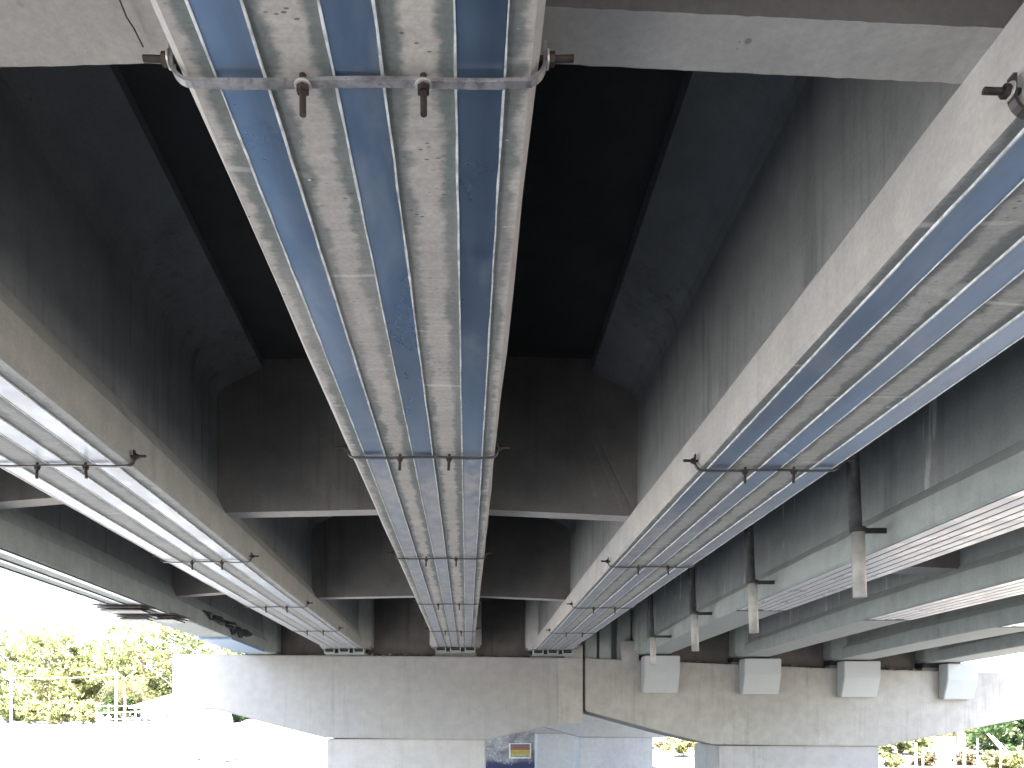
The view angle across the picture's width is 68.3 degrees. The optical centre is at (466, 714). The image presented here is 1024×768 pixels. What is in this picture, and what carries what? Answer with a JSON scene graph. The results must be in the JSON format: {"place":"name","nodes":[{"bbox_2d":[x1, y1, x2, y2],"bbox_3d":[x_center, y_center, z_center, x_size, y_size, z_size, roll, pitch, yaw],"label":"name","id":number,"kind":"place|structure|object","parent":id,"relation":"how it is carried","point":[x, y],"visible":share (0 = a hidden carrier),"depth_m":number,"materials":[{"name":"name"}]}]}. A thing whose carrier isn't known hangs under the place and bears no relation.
{"place":"outdoors","nodes":[
{"label":"outdoors","id":0,"kind":"place"},
{"bbox_2d":[0,712,1022,767],"bbox_3d":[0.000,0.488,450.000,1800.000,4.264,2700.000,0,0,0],"label":"ground","id":1,"kind":"structure","parent":0,"point":[121,746],"depth_m":48.45,"materials":[{"name":"white"}]},
{"bbox_2d":[5,676,14,725],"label":"utility pole","id":2,"kind":"object","parent":1,"relation":"on","point":[11,716],"visible":0.76,"depth_m":77.91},
{"bbox_2d":[1,674,114,678],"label":"cable","id":3,"kind":"object","parent":2,"relation":"attached to","point":[56,678],"visible":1,"depth_m":77.15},
{"bbox_2d":[0,692,24,722],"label":"bush","id":4,"kind":"object","parent":1,"relation":"on","point":[18,716],"visible":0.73,"depth_m":84.07,"materials":[{"name":"green plant"}]},
{"bbox_2d":[0,621,45,721],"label":"leafy tree","id":5,"kind":"object","parent":1,"relation":"on","point":[2,653],"visible":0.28,"depth_m":93.02,"materials":[{"name":"green plant"}]},
{"bbox_2d":[0,610,63,720],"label":"leafy tree","id":6,"kind":"object","parent":1,"relation":"on","point":[11,657],"visible":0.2,"depth_m":96.24,"materials":[{"name":"green plant"}]},
{"bbox_2d":[15,698,53,723],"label":"bush","id":7,"kind":"object","parent":1,"relation":"on","point":[32,709],"visible":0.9,"depth_m":81.49,"materials":[{"name":"green plant"}]},
{"bbox_2d":[0,615,108,721],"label":"leafy tree","id":8,"kind":"object","parent":1,"relation":"on","point":[31,639],"visible":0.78,"depth_m":89.17,"materials":[{"name":"green plant"}]},
{"bbox_2d":[36,697,77,723],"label":"bush","id":9,"kind":"object","parent":1,"relation":"on","point":[62,712],"visible":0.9,"depth_m":80.72,"materials":[{"name":"green plant"}]},
{"bbox_2d":[20,633,121,720],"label":"leafy tree","id":10,"kind":"object","parent":1,"relation":"on","point":[74,653],"visible":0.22,"depth_m":93.93,"materials":[{"name":"green plant"}]},
{"bbox_2d":[72,698,100,724],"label":"bush","id":11,"kind":"object","parent":1,"relation":"on","point":[82,707],"visible":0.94,"depth_m":79.80,"materials":[{"name":"green plant"}]},
{"bbox_2d":[57,621,160,719],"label":"leafy tree","id":12,"kind":"object","parent":1,"relation":"on","point":[116,643],"visible":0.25,"depth_m":98.72,"materials":[{"name":"green plant"}]},
{"bbox_2d":[109,672,120,726],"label":"utility pole","id":13,"kind":"object","parent":1,"relation":"on","point":[115,675],"visible":0.76,"depth_m":75.90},
{"bbox_2d":[98,685,141,721],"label":"leafy tree","id":14,"kind":"object","parent":1,"relation":"on","point":[112,709],"visible":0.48,"depth_m":89.34,"materials":[{"name":"green plant"}]},
{"bbox_2d":[94,680,149,722],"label":"palm tree","id":15,"kind":"object","parent":1,"relation":"on","point":[122,686],"visible":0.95,"depth_m":83.86,"materials":[{"name":"green plant"}]},
{"bbox_2d":[95,705,150,725],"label":"rail fence","id":16,"kind":"object","parent":1,"relation":"on","point":[108,712],"visible":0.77,"depth_m":77.57,"materials":[{"name":"white paint"}]},
{"bbox_2d":[84,621,180,720],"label":"leafy tree","id":17,"kind":"object","parent":1,"relation":"on","point":[146,681],"visible":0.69,"depth_m":90.89,"materials":[{"name":"green plant"}]},
{"bbox_2d":[120,624,197,699],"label":"leafy tree","id":18,"kind":"object","parent":1,"relation":"on","point":[179,635],"visible":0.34,"depth_m":94.63,"materials":[{"name":"green plant"}]},
{"bbox_2d":[129,694,233,724],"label":"house","id":19,"kind":"structure","parent":1,"relation":"on","point":[164,710],"depth_m":80.00,"materials":[{"name":"white paint"}]},
{"bbox_2d":[195,715,201,723],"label":"window","id":20,"kind":"structure","parent":19,"relation":"in","point":[198,718],"depth_m":79.94,"materials":[{"name":"white paint"}]},
{"bbox_2d":[157,636,242,688],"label":"leafy tree","id":21,"kind":"object","parent":1,"relation":"on","point":[210,650],"visible":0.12,"depth_m":98.62,"materials":[{"name":"green plant"}]},
{"bbox_2d":[231,714,248,722],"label":"bush","id":22,"kind":"object","parent":1,"relation":"on","point":[237,718],"visible":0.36,"depth_m":85.64,"materials":[{"name":"green plant"}]},
{"bbox_2d":[173,654,582,767],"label":"bridge pier","id":23,"kind":"structure","parent":1,"relation":"on","point":[406,712],"depth_m":12.30,"materials":[{"name":"concrete"}]},
{"bbox_2d":[279,625,325,654],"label":"end wall","id":24,"kind":"structure","parent":23,"relation":"on","point":[293,643],"depth_m":12.62,"materials":[{"name":"concrete"}]},
{"bbox_2d":[368,598,435,655],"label":"end wall","id":25,"kind":"structure","parent":23,"relation":"on","point":[400,624],"depth_m":12.62,"materials":[{"name":"concrete"}]},
{"bbox_2d":[435,653,475,656],"bbox_3d":[-0.182,-1.015,12.630,0.680,0.136,0.540,0,0,0],"label":"bearing","id":26,"kind":"object","parent":23,"relation":"on","point":[458,654],"visible":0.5,"depth_m":12.36,"materials":[{"name":"concrete"}]},
{"bbox_2d":[475,598,530,656],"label":"end wall","id":27,"kind":"structure","parent":23,"relation":"on","point":[503,627],"depth_m":12.62,"materials":[{"name":"concrete"}]},
{"bbox_2d":[529,652,564,657],"bbox_3d":[1.380,-0.982,12.630,0.680,0.111,0.540,0,0,0],"label":"bearing","id":28,"kind":"object","parent":23,"relation":"on","point":[545,656],"visible":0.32,"depth_m":12.36,"materials":[{"name":"concrete"}]},
{"bbox_2d":[565,645,582,657],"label":"stub block","id":29,"kind":"structure","parent":23,"relation":"on","point":[578,652],"depth_m":12.34,"materials":[{"name":"concrete"}]},
{"bbox_2d":[486,731,534,767],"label":"retaining wall","id":30,"kind":"structure","parent":1,"relation":"on","point":[497,752],"depth_m":36.00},
{"bbox_2d":[509,743,530,757],"bbox_3d":[2.537,1.747,35.924,1.053,0.718,0.072,0,0,0],"label":"sign","id":31,"kind":"object","parent":30,"relation":"attached to","point":[519,750],"visible":1,"depth_m":35.89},
{"bbox_2d":[527,727,574,767],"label":"bridge pier","id":32,"kind":"structure","parent":1,"relation":"on","point":[554,749],"depth_m":33.05,"materials":[{"name":"concrete"}]},
{"bbox_2d":[545,714,667,767],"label":"bridge pier","id":33,"kind":"structure","parent":1,"relation":"on","point":[600,743],"depth_m":26.55,"materials":[{"name":"concrete"}]},
{"bbox_2d":[118,63,684,644],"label":"bridge deck","id":34,"kind":"structure","parent":33,"relation":"on","point":[596,137],"depth_m":3.13,"materials":[{"name":"concrete"}]},
{"bbox_2d":[0,504,280,653],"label":"bridge girder","id":35,"kind":"object","parent":34,"relation":"attached to","point":[64,548],"visible":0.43,"depth_m":5.96,"materials":[{"name":"grey concrete"}]},
{"bbox_2d":[0,468,62,508],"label":"diaphragm","id":36,"kind":"object","parent":35,"relation":"attached to","point":[15,492],"visible":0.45,"depth_m":4.25,"materials":[{"name":"concrete"}]},
{"bbox_2d":[92,603,155,612],"bbox_3d":[-3.114,-0.959,6.850,0.450,0.060,0.300,0,0,0],"label":"packing plate","id":37,"kind":"object","parent":35,"relation":"attached to","point":[124,608],"visible":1,"depth_m":6.74,"materials":[{"name":"metal"}]},
{"bbox_2d":[112,613,158,620],"bbox_3d":[-3.158,-0.924,7.175,0.340,0.060,0.250,0,0,0],"label":"packing plate","id":38,"kind":"object","parent":35,"relation":"attached to","point":[135,616],"visible":0.94,"depth_m":7.10,"materials":[{"name":"metal"}]},
{"bbox_2d":[151,613,189,622],"bbox_3d":[-2.984,-0.959,7.550,0.280,0.060,0.400,0,0,0],"label":"packing plate","id":39,"kind":"object","parent":35,"relation":"attached to","point":[170,618],"visible":0.85,"depth_m":7.42,"materials":[{"name":"metal"}]},
{"bbox_2d":[172,565,224,597],"bbox_3d":[-2.536,-1.661,7.625,0.866,0.953,0.132,0,0,0],"label":"diaphragm","id":40,"kind":"object","parent":35,"relation":"attached to","point":[184,584],"visible":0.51,"depth_m":7.56,"materials":[{"name":"concrete"}]},
{"bbox_2d":[202,610,237,628],"bbox_3d":[-2.958,-1.124,9.151,0.129,0.104,1.506,0,0,-4],"label":"spalled concrete patch","id":41,"kind":"object","parent":35,"relation":"attached to","point":[219,619],"visible":0.84,"depth_m":8.96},
{"bbox_2d":[198,637,264,651],"bbox_3d":[-3.270,-0.968,10.600,0.430,0.026,2.028,0,0,-3],"label":"soffit board","id":42,"kind":"object","parent":35,"relation":"attached to","point":[232,644],"visible":1,"depth_m":10.30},
{"bbox_2d":[225,622,252,637],"bbox_3d":[-2.991,-1.075,9.950,0.126,0.163,1.305,0,0,-3],"label":"torn sheet","id":43,"kind":"object","parent":35,"relation":"attached to","point":[241,632],"visible":0.97,"depth_m":9.82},
{"bbox_2d":[0,64,373,650],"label":"bridge girder","id":44,"kind":"object","parent":34,"relation":"attached to","point":[124,333],"visible":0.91,"depth_m":3.11,"materials":[{"name":"grey concrete"}]},
{"bbox_2d":[0,450,146,478],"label":"strip clamp","id":45,"kind":"object","parent":44,"relation":"attached to","point":[85,466],"visible":1,"depth_m":3.14,"materials":[{"name":"metal"}]},
{"bbox_2d":[0,0,167,66],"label":"diaphragm","id":46,"kind":"object","parent":44,"relation":"attached to","point":[33,33],"visible":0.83,"depth_m":1.36,"materials":[{"name":"concrete"}]},
{"bbox_2d":[153,552,258,569],"bbox_3d":[-1.781,-1.045,5.138,0.723,0.119,0.029,0,0,0],"label":"strip clamp","id":47,"kind":"object","parent":44,"relation":"attached to","point":[192,562],"visible":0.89,"depth_m":5.13,"materials":[{"name":"metal"}]},
{"bbox_2d":[238,600,312,612],"bbox_3d":[-1.854,-1.044,7.298,0.723,0.119,0.029,0,0,0],"label":"strip clamp","id":48,"kind":"object","parent":44,"relation":"attached to","point":[286,607],"visible":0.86,"depth_m":7.29,"materials":[{"name":"metal"}]},
{"bbox_2d":[217,358,377,517],"bbox_3d":[-0.972,-1.702,4.615,1.099,0.971,0.132,0,0,0],"label":"diaphragm","id":49,"kind":"object","parent":44,"relation":"attached to","point":[280,437],"visible":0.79,"depth_m":4.55,"materials":[{"name":"concrete"}]},
{"bbox_2d":[324,649,364,654],"bbox_3d":[-1.960,-1.008,12.110,0.640,0.082,0.220,0,0,0],"label":"strip anchor","id":50,"kind":"object","parent":44,"relation":"attached to","point":[344,651],"visible":1,"depth_m":12.03,"materials":[{"name":"concrete"}]},
{"bbox_2d":[312,515,414,599],"bbox_3d":[-1.026,-1.702,7.925,1.209,0.971,0.132,0,0,0],"label":"diaphragm","id":51,"kind":"object","parent":44,"relation":"attached to","point":[352,558],"visible":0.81,"depth_m":7.86,"materials":[{"name":"concrete"}]},
{"bbox_2d":[150,0,545,648],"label":"bridge girder","id":52,"kind":"object","parent":34,"relation":"attached to","point":[384,222],"visible":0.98,"depth_m":1.62,"materials":[{"name":"concrete"}]},
{"bbox_2d":[142,40,573,117],"bbox_3d":[-0.182,-1.068,1.266,0.723,0.119,0.029,0,0,0],"label":"strip clamp","id":53,"kind":"object","parent":52,"relation":"attached to","point":[303,85],"visible":0.95,"depth_m":1.26,"materials":[{"name":"metal"}]},
{"bbox_2d":[335,441,509,470],"bbox_3d":[-0.182,-1.068,3.113,0.723,0.119,0.029,0,0,0],"label":"strip clamp","id":54,"kind":"object","parent":52,"relation":"attached to","point":[400,457],"visible":0.98,"depth_m":3.10,"materials":[{"name":"metal"}]},
{"bbox_2d":[387,549,492,566],"bbox_3d":[-0.182,-1.067,5.138,0.723,0.119,0.029,0,0,0],"label":"strip clamp","id":55,"kind":"object","parent":52,"relation":"attached to","point":[426,558],"visible":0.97,"depth_m":5.13,"materials":[{"name":"metal"}]},
{"bbox_2d":[410,597,484,609],"bbox_3d":[-0.182,-1.067,7.268,0.723,0.119,0.029,0,0,0],"label":"strip clamp","id":56,"kind":"object","parent":52,"relation":"attached to","point":[459,604],"visible":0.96,"depth_m":7.26,"materials":[{"name":"metal"}]},
{"bbox_2d":[424,627,480,635],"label":"strip clamp","id":57,"kind":"object","parent":52,"relation":"attached to","point":[445,631],"visible":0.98,"depth_m":9.64,"materials":[{"name":"metal"}]},
{"bbox_2d":[435,647,474,652],"bbox_3d":[-0.182,-1.031,12.110,0.640,0.082,0.220,0,0,0],"label":"strip anchor","id":58,"kind":"object","parent":52,"relation":"attached to","point":[455,650],"visible":1,"depth_m":12.05,"materials":[{"name":"concrete"}]},
{"bbox_2d":[525,3,1023,651],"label":"bridge girder","id":59,"kind":"object","parent":34,"relation":"attached to","point":[821,271],"visible":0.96,"depth_m":2.45,"materials":[{"name":"concrete"}]},
{"bbox_2d":[480,515,569,600],"bbox_3d":[0.573,-1.692,7.925,1.031,0.993,0.132,0,0,0],"label":"diaphragm","id":60,"kind":"object","parent":59,"relation":"attached to","point":[528,558],"visible":0.81,"depth_m":7.86,"materials":[{"name":"concrete"}]},
{"bbox_2d":[532,650,572,655],"bbox_3d":[1.375,-0.986,12.110,0.640,0.082,0.220,0,0,0],"label":"strip anchor","id":61,"kind":"object","parent":59,"relation":"attached to","point":[552,653],"visible":1,"depth_m":12.04,"materials":[{"name":"concrete"}]},
{"bbox_2d":[489,356,636,521],"bbox_3d":[0.550,-1.692,4.615,0.984,0.993,0.132,0,0,0],"label":"diaphragm","id":62,"kind":"object","parent":59,"relation":"attached to","point":[567,430],"visible":0.81,"depth_m":4.55,"materials":[{"name":"concrete"}]},
{"bbox_2d":[546,628,600,637],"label":"strip clamp","id":63,"kind":"object","parent":59,"relation":"attached to","point":[566,633],"visible":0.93,"depth_m":9.44,"materials":[{"name":"metal"}]},
{"bbox_2d":[567,601,639,613],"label":"strip clamp","id":64,"kind":"object","parent":59,"relation":"attached to","point":[593,608],"visible":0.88,"depth_m":7.20,"materials":[{"name":"metal"}]},
{"bbox_2d":[601,557,702,574],"bbox_3d":[1.279,-1.022,5.198,0.703,0.119,0.029,0,0,0],"label":"strip clamp","id":65,"kind":"object","parent":59,"relation":"attached to","point":[667,567],"visible":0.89,"depth_m":5.19,"materials":[{"name":"metal"}]},
{"bbox_2d":[683,454,852,482],"bbox_3d":[1.254,-1.023,3.138,0.703,0.119,0.029,0,0,0],"label":"strip clamp","id":66,"kind":"object","parent":59,"relation":"attached to","point":[793,471],"visible":0.88,"depth_m":3.13,"materials":[{"name":"metal"}]},
{"bbox_2d":[540,0,1023,83],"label":"diaphragm","id":67,"kind":"object","parent":59,"relation":"attached to","point":[948,41],"visible":0.91,"depth_m":1.35,"materials":[{"name":"concrete"}]},
{"bbox_2d":[981,72,1023,119],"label":"strip clamp","id":68,"kind":"object","parent":59,"relation":"attached to","point":[1009,91],"visible":1,"depth_m":1.27,"materials":[{"name":"metal"}]},
{"bbox_2d":[631,337,1023,654],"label":"bridge girder","id":69,"kind":"object","parent":34,"relation":"attached to","point":[942,474],"visible":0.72,"depth_m":4.45,"materials":[{"name":"grey concrete"}]},
{"bbox_2d":[647,593,671,664],"bbox_3d":[2.500,-1.379,9.811,0.352,1.464,0.086,0,0,0],"label":"drain pipe","id":70,"kind":"object","parent":69,"relation":"attached to","point":[652,637],"visible":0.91,"depth_m":9.78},
{"bbox_2d":[687,565,711,650],"bbox_3d":[2.419,-1.386,7.848,0.290,1.454,0.086,0,0,0],"label":"drain pipe","id":71,"kind":"object","parent":69,"relation":"attached to","point":[694,612],"visible":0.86,"depth_m":7.82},
{"bbox_2d":[744,524,774,632],"bbox_3d":[2.356,-1.386,6.090,0.283,1.457,0.086,0,0,0],"label":"drain pipe","id":72,"kind":"object","parent":69,"relation":"attached to","point":[752,581],"visible":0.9,"depth_m":6.06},
{"bbox_2d":[846,451,886,597],"bbox_3d":[2.308,-1.397,4.371,0.268,1.437,0.086,0,0,0],"label":"drain pipe","id":73,"kind":"object","parent":69,"relation":"attached to","point":[858,530],"visible":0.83,"depth_m":4.34,"materials":[{"name":"metal"}]},
{"bbox_2d":[729,527,1023,657],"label":"bridge girder","id":74,"kind":"object","parent":34,"relation":"attached to","point":[990,569],"visible":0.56,"depth_m":6.94,"materials":[{"name":"grey concrete"}]},
{"bbox_2d":[890,549,959,575],"bbox_3d":[3.389,-1.623,6.050,0.987,0.966,0.302,0,0,0],"label":"diaphragm","id":75,"kind":"object","parent":74,"relation":"attached to","point":[944,563],"visible":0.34,"depth_m":5.90,"materials":[{"name":"concrete"}]},
{"bbox_2d":[823,594,1023,660],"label":"bridge girder","id":76,"kind":"object","parent":34,"relation":"attached to","point":[1003,616],"visible":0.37,"depth_m":8.98,"materials":[{"name":"grey concrete"}]},
{"bbox_2d":[915,631,1023,662],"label":"bridge girder","id":77,"kind":"object","parent":34,"relation":"attached to","point":[994,646],"visible":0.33,"depth_m":10.72,"materials":[{"name":"grey concrete"}]},
{"bbox_2d":[653,740,672,750],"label":"bush","id":78,"kind":"object","parent":1,"relation":"on","point":[658,745],"visible":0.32,"depth_m":45.80,"materials":[{"name":"green plant"}]},
{"bbox_2d":[658,737,696,756],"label":"leafy tree","id":79,"kind":"object","parent":1,"relation":"on","point":[681,746],"visible":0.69,"depth_m":40.18,"materials":[{"name":"green plant"}]},
{"bbox_2d":[583,658,1023,767],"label":"bridge pier","id":80,"kind":"structure","parent":1,"relation":"on","point":[805,717],"depth_m":12.32,"materials":[{"name":"concrete"}]},
{"bbox_2d":[580,609,630,659],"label":"joint wall","id":81,"kind":"structure","parent":80,"relation":"on","point":[603,643],"depth_m":12.50,"materials":[{"name":"concrete"}]},
{"bbox_2d":[309,653,936,670],"bbox_3d":[2.784,-0.850,12.459,10.836,0.328,0.347,0,0,0],"label":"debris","id":82,"kind":"object","parent":80,"relation":"on","point":[906,669],"visible":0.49,"depth_m":12.37,"materials":[{"name":"concrete"}]},
{"bbox_2d":[619,641,638,661],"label":"stub block","id":83,"kind":"structure","parent":80,"relation":"on","point":[627,653],"depth_m":12.30,"materials":[{"name":"concrete"}]},
{"bbox_2d":[641,656,679,692],"bbox_3d":[3.137,-0.646,12.200,0.572,0.592,0.240,0,0,0],"label":"corbel","id":84,"kind":"object","parent":80,"relation":"attached to","point":[662,675],"visible":1,"depth_m":12.10,"materials":[{"name":"concrete"}]},
{"bbox_2d":[669,631,730,663],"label":"end wall","id":85,"kind":"structure","parent":80,"relation":"on","point":[714,649],"depth_m":12.62,"materials":[{"name":"concrete"}]},
{"bbox_2d":[727,657,769,664],"bbox_3d":[4.682,-0.871,12.630,0.680,0.134,0.540,0,0,0],"label":"bearing","id":86,"kind":"object","parent":80,"relation":"on","point":[733,660],"visible":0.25,"depth_m":12.38,"materials":[{"name":"rubber"}]},
{"bbox_2d":[739,659,780,693],"bbox_3d":[4.751,-0.610,12.200,0.596,0.569,0.240,0,0,0],"label":"corbel","id":87,"kind":"object","parent":80,"relation":"attached to","point":[759,676],"visible":1,"depth_m":12.10,"materials":[{"name":"concrete"}]},
{"bbox_2d":[770,642,824,667],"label":"end wall","id":88,"kind":"structure","parent":80,"relation":"on","point":[810,656],"depth_m":12.62,"materials":[{"name":"concrete"}]},
{"bbox_2d":[822,660,867,668],"bbox_3d":[6.287,-0.816,12.630,0.680,0.144,0.540,0,0,0],"label":"bearing","id":89,"kind":"object","parent":80,"relation":"on","point":[831,663],"visible":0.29,"depth_m":12.38,"materials":[{"name":"concrete"}]},
{"bbox_2d":[837,661,880,696],"bbox_3d":[6.350,-0.565,12.200,0.588,0.577,0.240,0,0,0],"label":"corbel","id":90,"kind":"object","parent":80,"relation":"attached to","point":[858,678],"visible":1,"depth_m":12.10,"materials":[{"name":"concrete"}]},
{"bbox_2d":[868,651,916,670],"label":"end wall","id":91,"kind":"structure","parent":80,"relation":"on","point":[903,661],"depth_m":12.62,"materials":[{"name":"concrete"}]},
{"bbox_2d":[914,663,960,670],"bbox_3d":[7.816,-0.776,12.630,0.680,0.144,0.540,0,0,0],"label":"bearing","id":92,"kind":"object","parent":80,"relation":"on","point":[926,666],"visible":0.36,"depth_m":12.38,"materials":[{"name":"concrete"}]},
{"bbox_2d":[939,664,977,698],"bbox_3d":[7.965,-0.529,12.200,0.499,0.569,0.240,0,0,0],"label":"corbel","id":93,"kind":"object","parent":80,"relation":"attached to","point":[958,681],"visible":1,"depth_m":12.11,"materials":[{"name":"concrete"}]},
{"bbox_2d":[880,752,907,767],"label":"bush","id":94,"kind":"object","parent":1,"relation":"on","point":[893,761],"visible":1,"depth_m":32.89,"materials":[{"name":"green plant"}]},
{"bbox_2d":[877,736,939,756],"bbox_3d":[23.020,1.363,39.784,4.416,2.696,3.439,0,0,0],"label":"leafy tree","id":95,"kind":"object","parent":1,"relation":"on","point":[924,745],"visible":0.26,"depth_m":38.90,"materials":[{"name":"green plant"}]},
{"bbox_2d":[909,752,938,765],"bbox_3d":[20.614,2.100,34.036,1.244,0.869,1.176,0,0,0],"label":"bush","id":96,"kind":"object","parent":1,"relation":"on","point":[930,760],"visible":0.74,"depth_m":33.80,"materials":[{"name":"brown plant"}]},
{"bbox_2d":[929,745,958,765],"bbox_3d":[21.556,1.903,34.000,1.064,1.022,0.480,0,0,0],"label":"water tank","id":97,"kind":"object","parent":1,"relation":"on","point":[948,750],"visible":0.8,"depth_m":33.82,"materials":[{"name":"metal"}]},
{"bbox_2d":[934,737,954,745],"bbox_3d":[22.848,1.296,36.025,1.008,0.432,0.050,0,0,0],"label":"sheet panel","id":98,"kind":"object","parent":1,"relation":"on","point":[942,741],"visible":0.86,"depth_m":36.00,"materials":[{"name":"white paint"}]},
{"bbox_2d":[955,730,963,759],"bbox_3d":[24.223,1.363,37.000,0.520,1.913,0.520,0,0,0],"label":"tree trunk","id":99,"kind":"object","parent":1,"relation":"on","point":[959,739],"visible":0.41,"depth_m":36.84,"materials":[{"name":"white plant"}]},
{"bbox_2d":[963,733,965,767],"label":"fence post","id":100,"kind":"object","parent":1,"relation":"on","point":[964,751],"visible":1,"depth_m":29.96,"materials":[{"name":"white paint"}]},
{"bbox_2d":[951,750,980,765],"bbox_3d":[22.536,2.108,33.935,1.042,1.064,0.888,0,0,-19],"label":"bush","id":101,"kind":"object","parent":1,"relation":"on","point":[971,759],"visible":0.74,"depth_m":33.85,"materials":[{"name":"brown plant"}]},
{"bbox_2d":[933,722,1022,750],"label":"leafy tree","id":102,"kind":"object","parent":1,"relation":"on","point":[984,738],"visible":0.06,"depth_m":43.76,"materials":[{"name":"green plant"}]},
{"bbox_2d":[965,719,1023,756],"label":"leafy tree","id":103,"kind":"object","parent":1,"relation":"on","point":[1007,741],"visible":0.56,"depth_m":38.14,"materials":[{"name":"green plant"}]},
{"bbox_2d":[980,749,1014,767],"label":"bush","id":104,"kind":"object","parent":1,"relation":"on","point":[991,763],"visible":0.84,"depth_m":30.90,"materials":[{"name":"green plant"}]},
{"bbox_2d":[1003,656,1023,732],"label":"leafy tree","id":105,"kind":"object","parent":1,"relation":"on","point":[1016,665],"visible":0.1,"depth_m":52.90,"materials":[{"name":"green plant"}]},
{"bbox_2d":[1004,749,1023,767],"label":"bush","id":106,"kind":"object","parent":1,"relation":"on","point":[1016,759],"visible":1,"depth_m":30.00,"materials":[{"name":"green plant"}]},
{"bbox_2d":[0,570,1023,710],"label":"sky","id":107,"kind":"structure","parent":0,"point":[21,596],"materials":[{"name":"white"}]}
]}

